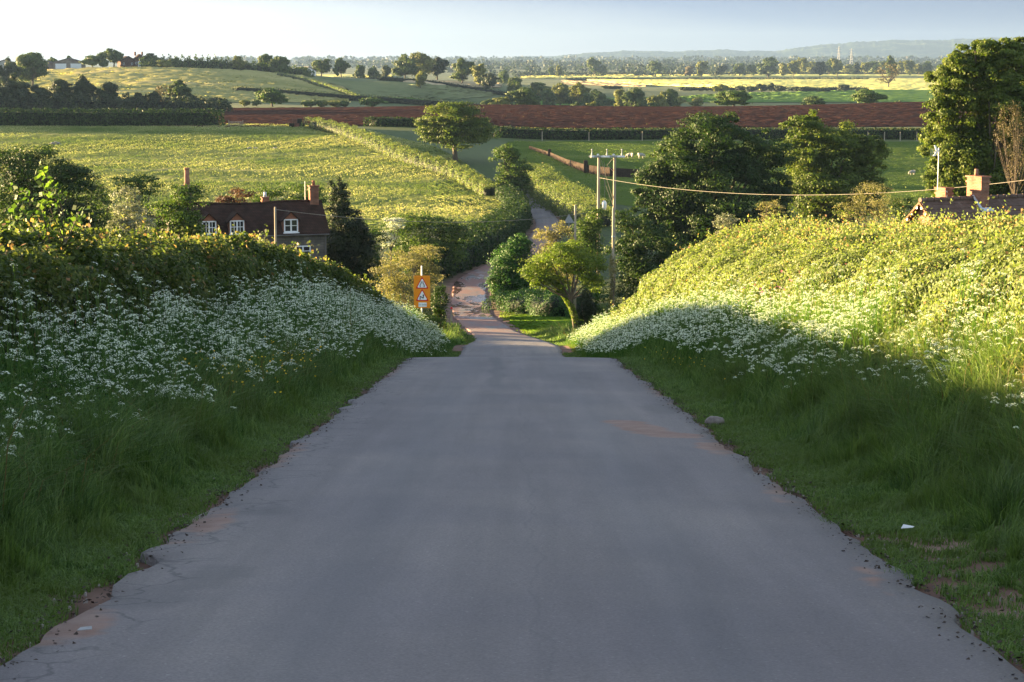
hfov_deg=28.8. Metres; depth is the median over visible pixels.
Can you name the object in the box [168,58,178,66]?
tree
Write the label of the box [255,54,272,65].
tree
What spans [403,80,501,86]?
stubble field
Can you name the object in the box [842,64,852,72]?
tree
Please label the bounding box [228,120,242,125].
field gate
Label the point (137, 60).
farmhouse
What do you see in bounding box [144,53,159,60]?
tree
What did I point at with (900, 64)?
tree
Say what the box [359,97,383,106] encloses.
tree
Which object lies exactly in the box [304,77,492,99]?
valley field
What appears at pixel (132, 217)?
shrub
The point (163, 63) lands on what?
tree
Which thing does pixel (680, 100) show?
tree
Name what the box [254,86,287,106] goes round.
tree
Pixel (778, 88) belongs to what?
tree
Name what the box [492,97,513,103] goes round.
tree
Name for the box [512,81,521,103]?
tree
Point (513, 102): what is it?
green lane field
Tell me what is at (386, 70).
tree
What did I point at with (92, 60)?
tree
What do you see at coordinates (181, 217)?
tree
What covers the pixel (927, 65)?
tree
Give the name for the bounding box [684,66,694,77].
tree
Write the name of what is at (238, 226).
window
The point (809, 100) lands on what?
tree
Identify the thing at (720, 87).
tree
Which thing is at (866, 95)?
tree
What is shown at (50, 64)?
barn
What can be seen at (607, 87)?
tree
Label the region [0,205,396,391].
roadside hedge
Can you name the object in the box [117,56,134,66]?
farmhouse
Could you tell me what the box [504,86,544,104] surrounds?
tree
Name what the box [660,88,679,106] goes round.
tree
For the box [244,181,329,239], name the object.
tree
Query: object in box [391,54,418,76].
tree
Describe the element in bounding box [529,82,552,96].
tree
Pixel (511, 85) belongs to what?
tree
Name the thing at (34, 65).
tree
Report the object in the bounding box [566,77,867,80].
hedge
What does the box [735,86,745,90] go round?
tree
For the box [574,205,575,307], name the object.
utility pole
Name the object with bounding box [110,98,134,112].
tree
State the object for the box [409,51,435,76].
tree
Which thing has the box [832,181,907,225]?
shrub
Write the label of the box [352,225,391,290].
shrub
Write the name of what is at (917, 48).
hills
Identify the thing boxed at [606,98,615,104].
tree
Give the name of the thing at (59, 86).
tree
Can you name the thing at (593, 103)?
tree
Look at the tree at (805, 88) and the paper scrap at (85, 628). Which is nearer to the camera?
the paper scrap at (85, 628)
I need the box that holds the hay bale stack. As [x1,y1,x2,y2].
[289,119,303,126]
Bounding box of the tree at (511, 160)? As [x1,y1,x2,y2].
[489,143,536,193]
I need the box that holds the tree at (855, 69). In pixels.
[849,63,860,74]
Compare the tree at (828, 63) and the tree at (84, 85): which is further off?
the tree at (828, 63)
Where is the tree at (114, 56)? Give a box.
[99,48,124,66]
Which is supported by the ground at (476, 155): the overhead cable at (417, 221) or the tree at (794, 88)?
the tree at (794, 88)
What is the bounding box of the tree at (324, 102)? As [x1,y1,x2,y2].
[321,100,328,106]
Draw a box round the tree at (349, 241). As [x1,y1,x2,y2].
[324,177,376,281]
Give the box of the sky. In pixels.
[0,0,1023,60]
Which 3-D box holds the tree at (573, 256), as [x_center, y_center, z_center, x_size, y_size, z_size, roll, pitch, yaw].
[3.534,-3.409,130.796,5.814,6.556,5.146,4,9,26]
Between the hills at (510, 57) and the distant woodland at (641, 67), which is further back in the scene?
the hills at (510, 57)
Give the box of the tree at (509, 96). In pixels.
[506,95,513,104]
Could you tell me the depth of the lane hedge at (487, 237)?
231.64 m
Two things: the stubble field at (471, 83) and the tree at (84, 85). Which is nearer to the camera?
the tree at (84, 85)
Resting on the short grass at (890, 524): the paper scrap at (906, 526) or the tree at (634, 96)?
the paper scrap at (906, 526)
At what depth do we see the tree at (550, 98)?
951.94 m
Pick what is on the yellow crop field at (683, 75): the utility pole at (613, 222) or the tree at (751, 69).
the tree at (751, 69)
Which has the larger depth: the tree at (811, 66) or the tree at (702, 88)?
the tree at (811, 66)
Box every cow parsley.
[0,254,453,484]
[564,241,1023,474]
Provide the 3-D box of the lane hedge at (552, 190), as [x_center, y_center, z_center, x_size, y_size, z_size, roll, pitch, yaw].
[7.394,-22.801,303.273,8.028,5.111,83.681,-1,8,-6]
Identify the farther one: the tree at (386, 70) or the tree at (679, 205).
the tree at (386, 70)
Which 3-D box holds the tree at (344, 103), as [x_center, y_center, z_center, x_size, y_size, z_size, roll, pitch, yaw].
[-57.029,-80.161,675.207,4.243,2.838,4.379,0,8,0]
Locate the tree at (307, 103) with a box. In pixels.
[300,100,316,106]
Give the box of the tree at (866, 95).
[847,88,887,102]
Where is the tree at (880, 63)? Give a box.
[877,61,885,70]
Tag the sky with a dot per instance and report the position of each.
(57, 29)
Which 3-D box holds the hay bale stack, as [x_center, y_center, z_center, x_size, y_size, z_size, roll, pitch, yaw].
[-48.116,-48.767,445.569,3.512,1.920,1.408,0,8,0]
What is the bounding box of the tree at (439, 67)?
[427,55,448,79]
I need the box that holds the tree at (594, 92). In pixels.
[590,89,597,101]
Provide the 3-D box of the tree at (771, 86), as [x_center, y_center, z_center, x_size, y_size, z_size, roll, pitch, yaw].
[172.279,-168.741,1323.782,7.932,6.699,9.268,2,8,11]
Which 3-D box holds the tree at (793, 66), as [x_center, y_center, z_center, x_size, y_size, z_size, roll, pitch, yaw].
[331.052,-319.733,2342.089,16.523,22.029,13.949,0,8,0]
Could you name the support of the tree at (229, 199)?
on the ground at (476, 155)
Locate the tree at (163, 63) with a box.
[155,59,173,66]
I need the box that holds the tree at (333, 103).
[328,100,340,106]
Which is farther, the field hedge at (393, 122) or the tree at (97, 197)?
the field hedge at (393, 122)
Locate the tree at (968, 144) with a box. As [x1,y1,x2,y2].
[916,36,1023,197]
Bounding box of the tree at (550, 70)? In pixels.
[548,67,554,75]
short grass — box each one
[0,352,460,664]
[562,352,1023,668]
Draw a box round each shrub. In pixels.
[105,184,157,236]
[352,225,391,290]
[366,244,448,314]
[377,217,406,275]
[410,308,444,330]
[430,284,449,332]
[531,220,586,287]
[567,207,610,290]
[574,285,596,327]
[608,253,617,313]
[645,239,704,274]
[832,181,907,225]
[886,197,916,223]
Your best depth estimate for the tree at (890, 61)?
1978.23 m
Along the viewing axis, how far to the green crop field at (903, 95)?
1154.58 m
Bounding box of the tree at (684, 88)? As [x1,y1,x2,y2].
[679,87,690,90]
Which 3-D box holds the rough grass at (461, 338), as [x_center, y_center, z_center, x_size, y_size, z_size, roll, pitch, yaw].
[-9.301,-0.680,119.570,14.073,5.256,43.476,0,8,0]
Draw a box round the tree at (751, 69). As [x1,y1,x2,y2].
[746,64,756,74]
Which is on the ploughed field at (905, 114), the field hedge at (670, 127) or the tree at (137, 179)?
the field hedge at (670, 127)
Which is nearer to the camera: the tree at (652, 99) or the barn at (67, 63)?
the tree at (652, 99)
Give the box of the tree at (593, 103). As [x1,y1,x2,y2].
[586,101,596,105]
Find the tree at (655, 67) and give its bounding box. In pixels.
[646,61,663,74]
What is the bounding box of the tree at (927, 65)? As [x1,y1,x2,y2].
[922,61,933,72]
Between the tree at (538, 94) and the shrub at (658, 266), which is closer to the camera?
the shrub at (658, 266)
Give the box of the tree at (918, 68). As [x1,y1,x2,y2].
[913,64,923,74]
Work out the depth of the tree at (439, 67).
1157.70 m
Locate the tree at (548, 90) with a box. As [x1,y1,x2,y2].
[540,88,555,104]
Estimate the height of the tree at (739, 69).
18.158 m
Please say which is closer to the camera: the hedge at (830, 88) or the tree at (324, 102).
the tree at (324, 102)
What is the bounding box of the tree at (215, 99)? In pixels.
[206,97,228,104]
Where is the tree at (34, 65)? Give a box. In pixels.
[13,51,48,84]
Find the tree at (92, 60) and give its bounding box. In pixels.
[79,55,100,66]
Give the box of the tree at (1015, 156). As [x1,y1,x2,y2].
[993,99,1023,193]
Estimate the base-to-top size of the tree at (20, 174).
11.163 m
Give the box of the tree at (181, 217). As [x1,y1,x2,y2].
[144,182,212,240]
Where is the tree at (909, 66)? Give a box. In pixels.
[903,60,915,76]
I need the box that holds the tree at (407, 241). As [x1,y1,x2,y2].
[379,210,473,273]
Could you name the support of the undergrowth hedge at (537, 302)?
on the ground at (476, 155)
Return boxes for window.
[202,221,216,235]
[229,220,243,234]
[283,219,298,233]
[295,245,310,255]
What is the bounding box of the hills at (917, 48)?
[551,37,1023,59]
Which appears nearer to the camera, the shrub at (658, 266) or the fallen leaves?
the fallen leaves
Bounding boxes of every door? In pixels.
[55,64,65,68]
[70,64,80,68]
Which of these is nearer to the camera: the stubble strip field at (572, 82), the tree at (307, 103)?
the tree at (307, 103)
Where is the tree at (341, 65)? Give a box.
[332,57,350,76]
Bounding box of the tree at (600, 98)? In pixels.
[593,91,606,105]
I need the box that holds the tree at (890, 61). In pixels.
[884,55,897,77]
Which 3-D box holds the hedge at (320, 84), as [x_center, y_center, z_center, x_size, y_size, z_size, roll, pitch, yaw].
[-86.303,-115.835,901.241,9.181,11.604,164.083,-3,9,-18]
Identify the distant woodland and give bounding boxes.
[215,54,944,64]
[255,59,942,68]
[390,62,1009,73]
[455,69,787,76]
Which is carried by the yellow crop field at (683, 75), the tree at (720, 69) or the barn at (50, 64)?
the tree at (720, 69)
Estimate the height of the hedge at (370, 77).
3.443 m
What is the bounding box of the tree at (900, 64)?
[897,60,903,72]
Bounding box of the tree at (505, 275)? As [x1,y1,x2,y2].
[483,233,538,303]
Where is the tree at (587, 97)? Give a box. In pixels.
[579,92,591,105]
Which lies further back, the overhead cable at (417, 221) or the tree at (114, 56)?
the tree at (114, 56)
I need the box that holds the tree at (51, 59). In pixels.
[47,57,57,61]
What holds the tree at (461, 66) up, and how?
on the stubble field at (471, 83)
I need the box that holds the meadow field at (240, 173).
[0,124,500,233]
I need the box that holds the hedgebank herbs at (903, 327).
[566,285,1023,430]
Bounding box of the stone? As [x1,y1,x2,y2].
[704,416,724,424]
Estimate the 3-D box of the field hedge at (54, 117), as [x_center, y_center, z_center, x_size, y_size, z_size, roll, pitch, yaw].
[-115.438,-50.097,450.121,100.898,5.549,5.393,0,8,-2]
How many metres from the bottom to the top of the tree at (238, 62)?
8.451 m
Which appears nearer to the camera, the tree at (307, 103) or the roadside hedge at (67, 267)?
the roadside hedge at (67, 267)
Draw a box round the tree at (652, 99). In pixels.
[647,95,657,105]
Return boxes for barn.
[0,59,24,70]
[46,61,52,68]
[52,58,85,68]
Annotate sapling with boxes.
[0,160,89,244]
[260,229,267,246]
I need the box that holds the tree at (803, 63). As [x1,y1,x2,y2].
[796,57,809,72]
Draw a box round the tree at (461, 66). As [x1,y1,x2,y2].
[448,56,474,82]
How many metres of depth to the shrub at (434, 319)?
94.63 m
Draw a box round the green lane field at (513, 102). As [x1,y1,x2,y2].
[384,97,648,104]
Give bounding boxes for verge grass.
[0,282,474,664]
[522,241,1023,660]
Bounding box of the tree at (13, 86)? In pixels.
[0,72,32,100]
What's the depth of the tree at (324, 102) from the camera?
674.75 m
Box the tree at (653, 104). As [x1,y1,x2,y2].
[647,103,659,105]
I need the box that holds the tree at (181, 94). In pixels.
[170,91,199,101]
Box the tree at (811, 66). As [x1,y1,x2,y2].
[806,61,816,72]
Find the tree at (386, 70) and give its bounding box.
[380,65,391,76]
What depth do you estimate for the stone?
23.71 m
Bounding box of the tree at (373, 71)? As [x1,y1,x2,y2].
[367,66,380,76]
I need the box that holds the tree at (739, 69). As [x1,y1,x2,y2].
[733,63,744,75]
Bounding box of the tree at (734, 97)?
[710,90,752,105]
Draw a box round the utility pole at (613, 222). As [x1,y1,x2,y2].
[611,207,614,303]
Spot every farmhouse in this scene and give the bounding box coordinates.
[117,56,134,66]
[133,52,144,66]
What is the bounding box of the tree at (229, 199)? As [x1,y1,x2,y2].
[215,187,258,202]
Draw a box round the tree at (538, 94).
[535,90,541,104]
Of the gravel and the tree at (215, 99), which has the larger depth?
the tree at (215, 99)
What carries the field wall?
on the pasture field at (639, 162)
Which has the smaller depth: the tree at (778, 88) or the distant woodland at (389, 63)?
the tree at (778, 88)
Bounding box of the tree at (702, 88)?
[696,87,708,90]
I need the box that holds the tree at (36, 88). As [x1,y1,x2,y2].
[29,84,52,100]
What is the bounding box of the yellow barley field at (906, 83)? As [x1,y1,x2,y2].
[587,78,972,89]
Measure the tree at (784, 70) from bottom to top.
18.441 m
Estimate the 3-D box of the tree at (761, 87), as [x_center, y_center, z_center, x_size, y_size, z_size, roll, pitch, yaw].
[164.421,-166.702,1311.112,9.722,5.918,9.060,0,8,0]
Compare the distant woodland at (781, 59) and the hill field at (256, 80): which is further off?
the distant woodland at (781, 59)
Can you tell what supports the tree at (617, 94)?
on the ground at (476, 155)
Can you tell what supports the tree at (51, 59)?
on the ground at (476, 155)
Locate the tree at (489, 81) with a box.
[481,71,500,88]
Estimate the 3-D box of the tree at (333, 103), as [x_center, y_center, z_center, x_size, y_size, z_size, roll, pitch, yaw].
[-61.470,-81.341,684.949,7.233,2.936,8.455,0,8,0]
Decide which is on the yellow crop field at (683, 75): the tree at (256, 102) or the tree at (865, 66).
the tree at (865, 66)
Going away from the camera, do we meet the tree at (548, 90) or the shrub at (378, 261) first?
the shrub at (378, 261)
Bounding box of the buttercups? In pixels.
[184,336,321,392]
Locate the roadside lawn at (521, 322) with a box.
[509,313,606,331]
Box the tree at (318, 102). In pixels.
[315,100,323,106]
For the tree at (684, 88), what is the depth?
1305.11 m
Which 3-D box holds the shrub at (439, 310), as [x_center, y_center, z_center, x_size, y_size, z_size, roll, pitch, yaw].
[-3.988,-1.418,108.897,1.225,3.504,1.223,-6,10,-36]
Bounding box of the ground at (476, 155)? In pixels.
[0,61,1023,673]
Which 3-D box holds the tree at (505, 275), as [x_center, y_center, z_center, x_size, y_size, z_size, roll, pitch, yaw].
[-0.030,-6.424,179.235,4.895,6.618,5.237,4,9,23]
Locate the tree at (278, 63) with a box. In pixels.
[268,55,290,72]
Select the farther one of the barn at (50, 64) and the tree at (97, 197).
the barn at (50, 64)
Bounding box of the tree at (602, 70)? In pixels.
[596,65,607,75]
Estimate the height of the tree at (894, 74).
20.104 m
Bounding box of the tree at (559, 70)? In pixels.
[555,64,562,75]
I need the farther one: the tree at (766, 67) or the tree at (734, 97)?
the tree at (766, 67)
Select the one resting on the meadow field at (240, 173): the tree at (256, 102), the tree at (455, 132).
the tree at (455, 132)
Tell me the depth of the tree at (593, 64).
2472.19 m
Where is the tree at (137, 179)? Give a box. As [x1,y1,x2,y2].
[109,174,170,233]
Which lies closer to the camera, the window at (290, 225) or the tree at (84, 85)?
the window at (290, 225)
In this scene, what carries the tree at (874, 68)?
on the yellow crop field at (683, 75)
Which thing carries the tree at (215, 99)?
on the ploughed field at (905, 114)
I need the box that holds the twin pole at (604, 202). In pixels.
[589,149,624,289]
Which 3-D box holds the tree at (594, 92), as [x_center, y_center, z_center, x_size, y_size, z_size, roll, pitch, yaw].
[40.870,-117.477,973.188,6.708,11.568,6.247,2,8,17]
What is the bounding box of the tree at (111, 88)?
[94,81,121,101]
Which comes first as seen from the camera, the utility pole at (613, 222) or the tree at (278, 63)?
the utility pole at (613, 222)
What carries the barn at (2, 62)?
on the ground at (476, 155)
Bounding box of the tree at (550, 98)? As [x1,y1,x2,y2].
[542,91,557,104]
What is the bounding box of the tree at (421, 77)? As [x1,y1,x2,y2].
[414,70,427,87]
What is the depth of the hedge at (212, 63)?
1006.02 m
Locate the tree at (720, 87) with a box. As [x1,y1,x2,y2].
[711,84,729,92]
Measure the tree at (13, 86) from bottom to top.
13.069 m
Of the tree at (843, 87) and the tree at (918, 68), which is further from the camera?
the tree at (918, 68)
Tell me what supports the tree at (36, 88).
on the ploughed field at (905, 114)
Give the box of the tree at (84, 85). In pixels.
[70,74,97,100]
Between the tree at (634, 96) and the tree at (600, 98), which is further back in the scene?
the tree at (600, 98)
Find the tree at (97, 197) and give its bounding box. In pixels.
[62,180,120,239]
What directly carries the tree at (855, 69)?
on the yellow crop field at (683, 75)
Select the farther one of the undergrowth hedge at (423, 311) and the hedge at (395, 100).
the hedge at (395, 100)
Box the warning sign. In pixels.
[414,266,429,314]
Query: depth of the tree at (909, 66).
2530.99 m
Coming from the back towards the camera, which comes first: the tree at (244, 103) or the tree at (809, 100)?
the tree at (809, 100)
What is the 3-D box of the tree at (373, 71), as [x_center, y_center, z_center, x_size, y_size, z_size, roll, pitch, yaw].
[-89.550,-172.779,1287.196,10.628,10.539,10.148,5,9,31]
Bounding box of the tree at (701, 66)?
[695,61,708,77]
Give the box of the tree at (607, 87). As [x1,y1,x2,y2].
[602,85,613,88]
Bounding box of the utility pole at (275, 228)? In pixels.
[274,207,276,245]
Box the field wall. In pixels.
[529,146,639,177]
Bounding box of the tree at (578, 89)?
[568,82,591,102]
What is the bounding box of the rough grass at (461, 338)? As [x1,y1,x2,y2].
[442,321,469,344]
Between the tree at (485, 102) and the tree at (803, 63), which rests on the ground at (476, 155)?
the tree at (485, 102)
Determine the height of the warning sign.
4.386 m
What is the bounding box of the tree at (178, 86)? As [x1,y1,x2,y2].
[166,78,192,101]
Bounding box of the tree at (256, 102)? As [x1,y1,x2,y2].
[252,99,261,106]
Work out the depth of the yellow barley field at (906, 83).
1820.78 m
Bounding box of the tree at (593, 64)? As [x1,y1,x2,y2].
[587,57,601,75]
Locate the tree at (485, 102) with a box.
[480,99,492,104]
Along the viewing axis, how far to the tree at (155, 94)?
576.76 m
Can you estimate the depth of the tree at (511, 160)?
316.20 m
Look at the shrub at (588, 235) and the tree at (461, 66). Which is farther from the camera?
the tree at (461, 66)
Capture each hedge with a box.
[0,88,232,112]
[0,107,225,125]
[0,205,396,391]
[138,54,314,76]
[232,85,511,105]
[275,71,359,95]
[301,116,498,195]
[334,76,387,78]
[363,116,417,126]
[377,76,507,95]
[383,295,442,325]
[398,183,533,283]
[481,282,619,317]
[488,125,940,139]
[500,126,921,130]
[518,71,923,74]
[520,162,619,227]
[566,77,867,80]
[604,186,1023,348]
[682,86,866,89]
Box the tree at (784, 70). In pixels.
[779,63,791,75]
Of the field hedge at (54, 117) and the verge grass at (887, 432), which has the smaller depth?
the verge grass at (887, 432)
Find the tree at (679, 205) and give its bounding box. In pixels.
[624,109,801,254]
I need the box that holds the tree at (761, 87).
[755,84,768,91]
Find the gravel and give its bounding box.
[0,359,1016,662]
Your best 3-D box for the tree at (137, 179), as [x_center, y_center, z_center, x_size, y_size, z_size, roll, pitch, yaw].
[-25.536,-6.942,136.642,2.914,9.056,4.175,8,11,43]
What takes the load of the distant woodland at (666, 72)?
on the yellow crop field at (683, 75)
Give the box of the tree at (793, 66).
[787,60,799,75]
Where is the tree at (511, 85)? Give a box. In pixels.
[506,76,521,91]
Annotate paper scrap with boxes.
[77,626,91,630]
[901,524,913,528]
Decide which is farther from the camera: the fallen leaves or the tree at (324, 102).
the tree at (324, 102)
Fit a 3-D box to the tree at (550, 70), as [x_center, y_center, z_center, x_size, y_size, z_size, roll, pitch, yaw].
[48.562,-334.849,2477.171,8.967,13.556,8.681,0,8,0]
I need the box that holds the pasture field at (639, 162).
[506,141,935,208]
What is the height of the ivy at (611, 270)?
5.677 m
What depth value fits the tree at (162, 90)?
585.11 m
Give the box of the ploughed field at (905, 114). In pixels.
[133,102,1018,128]
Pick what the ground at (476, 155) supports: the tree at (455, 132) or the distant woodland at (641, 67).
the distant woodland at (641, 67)
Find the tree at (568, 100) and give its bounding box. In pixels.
[564,90,575,105]
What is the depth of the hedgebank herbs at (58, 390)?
19.65 m
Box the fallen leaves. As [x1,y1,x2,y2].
[0,357,1023,679]
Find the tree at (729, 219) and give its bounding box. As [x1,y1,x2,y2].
[712,212,739,235]
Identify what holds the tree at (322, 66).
on the ground at (476, 155)
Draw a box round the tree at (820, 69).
[812,61,826,77]
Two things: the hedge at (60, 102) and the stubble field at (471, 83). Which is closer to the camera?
the hedge at (60, 102)
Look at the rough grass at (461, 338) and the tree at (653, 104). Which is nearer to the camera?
the rough grass at (461, 338)
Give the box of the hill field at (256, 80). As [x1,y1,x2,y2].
[16,67,349,101]
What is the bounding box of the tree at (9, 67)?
[0,56,22,87]
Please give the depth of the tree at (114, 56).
1016.04 m
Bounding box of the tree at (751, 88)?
[745,86,757,91]
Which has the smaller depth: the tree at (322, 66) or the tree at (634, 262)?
the tree at (634, 262)
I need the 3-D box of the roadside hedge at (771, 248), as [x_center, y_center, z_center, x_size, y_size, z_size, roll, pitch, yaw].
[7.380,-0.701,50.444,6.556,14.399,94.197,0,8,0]
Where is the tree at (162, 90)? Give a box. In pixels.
[154,85,170,100]
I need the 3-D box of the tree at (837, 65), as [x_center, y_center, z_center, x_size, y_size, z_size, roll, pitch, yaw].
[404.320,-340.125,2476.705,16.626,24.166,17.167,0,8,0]
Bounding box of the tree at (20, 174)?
[0,143,109,241]
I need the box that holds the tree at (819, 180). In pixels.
[775,109,892,225]
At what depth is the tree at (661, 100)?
842.90 m
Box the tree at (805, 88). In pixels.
[797,86,812,90]
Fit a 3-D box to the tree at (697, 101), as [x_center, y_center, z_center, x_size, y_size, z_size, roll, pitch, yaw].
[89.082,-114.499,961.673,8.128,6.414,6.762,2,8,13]
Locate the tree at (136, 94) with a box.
[123,92,147,102]
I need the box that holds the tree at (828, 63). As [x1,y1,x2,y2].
[825,59,833,73]
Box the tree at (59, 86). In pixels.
[48,78,73,100]
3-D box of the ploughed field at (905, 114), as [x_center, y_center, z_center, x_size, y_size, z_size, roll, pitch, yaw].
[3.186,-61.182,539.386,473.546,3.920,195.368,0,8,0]
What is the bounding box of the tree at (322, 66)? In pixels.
[311,58,331,75]
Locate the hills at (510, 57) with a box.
[292,55,555,61]
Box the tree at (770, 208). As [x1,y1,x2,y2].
[756,199,785,221]
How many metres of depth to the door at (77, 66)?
1011.95 m
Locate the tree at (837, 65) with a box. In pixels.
[830,58,843,76]
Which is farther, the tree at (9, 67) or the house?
the tree at (9, 67)
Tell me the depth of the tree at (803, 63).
2713.16 m
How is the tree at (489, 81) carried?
on the valley field at (427, 91)
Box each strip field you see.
[316,74,392,77]
[560,80,645,86]
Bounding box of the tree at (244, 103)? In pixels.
[239,100,250,106]
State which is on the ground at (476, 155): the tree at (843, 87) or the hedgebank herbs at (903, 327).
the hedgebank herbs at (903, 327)
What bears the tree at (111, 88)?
on the ploughed field at (905, 114)
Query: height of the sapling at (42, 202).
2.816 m
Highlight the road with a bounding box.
[0,178,1023,681]
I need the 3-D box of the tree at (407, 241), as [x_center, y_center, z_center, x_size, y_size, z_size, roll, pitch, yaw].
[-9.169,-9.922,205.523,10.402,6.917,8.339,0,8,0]
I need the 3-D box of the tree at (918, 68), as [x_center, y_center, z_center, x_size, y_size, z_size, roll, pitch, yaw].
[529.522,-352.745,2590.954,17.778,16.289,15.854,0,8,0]
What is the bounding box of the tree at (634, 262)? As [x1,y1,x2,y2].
[601,208,685,302]
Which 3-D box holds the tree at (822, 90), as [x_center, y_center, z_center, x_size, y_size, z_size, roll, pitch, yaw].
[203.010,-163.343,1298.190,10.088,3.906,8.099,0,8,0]
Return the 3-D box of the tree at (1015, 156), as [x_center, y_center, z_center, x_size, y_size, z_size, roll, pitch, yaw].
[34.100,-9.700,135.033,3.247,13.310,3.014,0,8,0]
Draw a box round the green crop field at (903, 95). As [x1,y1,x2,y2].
[679,89,1009,101]
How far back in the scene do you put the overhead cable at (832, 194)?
146.11 m
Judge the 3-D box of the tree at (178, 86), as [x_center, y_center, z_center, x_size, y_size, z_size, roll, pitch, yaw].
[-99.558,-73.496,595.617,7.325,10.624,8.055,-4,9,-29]
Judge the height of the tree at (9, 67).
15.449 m
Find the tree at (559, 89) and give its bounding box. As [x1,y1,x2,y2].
[552,82,568,104]
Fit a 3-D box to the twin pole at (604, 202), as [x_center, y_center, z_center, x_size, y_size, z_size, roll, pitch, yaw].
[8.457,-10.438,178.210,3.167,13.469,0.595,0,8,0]
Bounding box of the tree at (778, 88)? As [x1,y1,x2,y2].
[772,85,785,91]
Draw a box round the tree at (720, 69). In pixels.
[714,64,727,75]
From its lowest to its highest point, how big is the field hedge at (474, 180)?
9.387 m
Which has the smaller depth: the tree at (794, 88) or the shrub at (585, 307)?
the shrub at (585, 307)
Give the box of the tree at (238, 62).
[231,55,246,69]
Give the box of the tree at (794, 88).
[786,86,799,90]
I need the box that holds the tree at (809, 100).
[800,96,825,104]
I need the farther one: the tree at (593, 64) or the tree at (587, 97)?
the tree at (593, 64)
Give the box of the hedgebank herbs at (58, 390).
[0,289,457,535]
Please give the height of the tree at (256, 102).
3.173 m
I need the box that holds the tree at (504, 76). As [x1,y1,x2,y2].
[497,70,509,83]
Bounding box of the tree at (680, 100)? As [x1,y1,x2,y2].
[674,97,686,105]
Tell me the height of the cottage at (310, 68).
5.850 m
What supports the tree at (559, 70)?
on the ground at (476, 155)
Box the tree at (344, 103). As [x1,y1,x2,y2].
[338,101,349,106]
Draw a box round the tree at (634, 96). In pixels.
[620,87,644,106]
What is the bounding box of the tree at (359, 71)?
[352,65,365,77]
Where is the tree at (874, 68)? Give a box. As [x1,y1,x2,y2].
[870,61,879,72]
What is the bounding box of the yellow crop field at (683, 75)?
[521,70,935,77]
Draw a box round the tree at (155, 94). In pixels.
[147,91,160,101]
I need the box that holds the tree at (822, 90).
[816,88,830,91]
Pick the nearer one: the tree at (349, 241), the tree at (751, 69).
the tree at (349, 241)
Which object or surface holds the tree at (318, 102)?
on the ground at (476, 155)
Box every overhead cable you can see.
[276,209,589,221]
[603,178,1022,194]
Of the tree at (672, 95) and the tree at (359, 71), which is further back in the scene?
the tree at (359, 71)
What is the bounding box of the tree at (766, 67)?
[755,56,778,76]
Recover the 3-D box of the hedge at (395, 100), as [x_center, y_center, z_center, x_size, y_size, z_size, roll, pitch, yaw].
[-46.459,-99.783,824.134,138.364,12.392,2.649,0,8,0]
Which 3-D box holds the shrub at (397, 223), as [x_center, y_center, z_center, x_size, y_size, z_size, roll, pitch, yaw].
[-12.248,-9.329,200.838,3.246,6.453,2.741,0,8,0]
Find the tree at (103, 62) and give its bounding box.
[96,52,108,66]
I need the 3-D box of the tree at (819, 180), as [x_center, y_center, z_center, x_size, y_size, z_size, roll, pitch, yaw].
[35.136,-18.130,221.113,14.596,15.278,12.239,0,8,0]
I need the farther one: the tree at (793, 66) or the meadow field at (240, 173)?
the tree at (793, 66)
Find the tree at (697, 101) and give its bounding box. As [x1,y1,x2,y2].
[688,97,703,105]
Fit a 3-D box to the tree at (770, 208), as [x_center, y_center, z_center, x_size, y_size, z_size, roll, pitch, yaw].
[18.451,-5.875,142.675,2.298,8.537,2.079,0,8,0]
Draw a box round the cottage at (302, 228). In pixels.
[161,181,329,261]
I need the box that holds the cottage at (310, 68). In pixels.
[304,66,315,75]
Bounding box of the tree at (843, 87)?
[837,84,850,90]
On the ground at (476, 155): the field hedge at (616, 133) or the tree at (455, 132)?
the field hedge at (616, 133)
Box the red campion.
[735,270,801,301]
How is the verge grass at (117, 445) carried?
on the ground at (476, 155)
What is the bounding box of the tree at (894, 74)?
[874,62,900,86]
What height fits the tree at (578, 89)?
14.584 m
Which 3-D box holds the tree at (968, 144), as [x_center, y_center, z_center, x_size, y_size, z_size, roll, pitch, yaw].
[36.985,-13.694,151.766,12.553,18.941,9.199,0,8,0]
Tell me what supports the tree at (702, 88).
on the ground at (476, 155)
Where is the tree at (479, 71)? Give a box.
[469,63,485,87]
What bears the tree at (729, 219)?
on the ground at (476, 155)
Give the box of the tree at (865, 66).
[859,62,873,71]
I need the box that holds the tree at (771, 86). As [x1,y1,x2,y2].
[766,83,776,91]
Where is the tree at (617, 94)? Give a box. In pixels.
[612,89,628,105]
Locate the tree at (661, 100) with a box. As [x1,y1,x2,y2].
[656,91,669,106]
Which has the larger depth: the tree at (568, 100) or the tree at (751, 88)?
the tree at (751, 88)
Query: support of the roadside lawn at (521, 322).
on the ground at (476, 155)
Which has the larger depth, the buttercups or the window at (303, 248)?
the window at (303, 248)
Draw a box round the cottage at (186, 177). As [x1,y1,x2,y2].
[141,168,191,231]
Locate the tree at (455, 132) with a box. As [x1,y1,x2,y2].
[413,101,507,160]
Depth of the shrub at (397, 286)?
113.47 m
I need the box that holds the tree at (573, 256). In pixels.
[517,239,609,329]

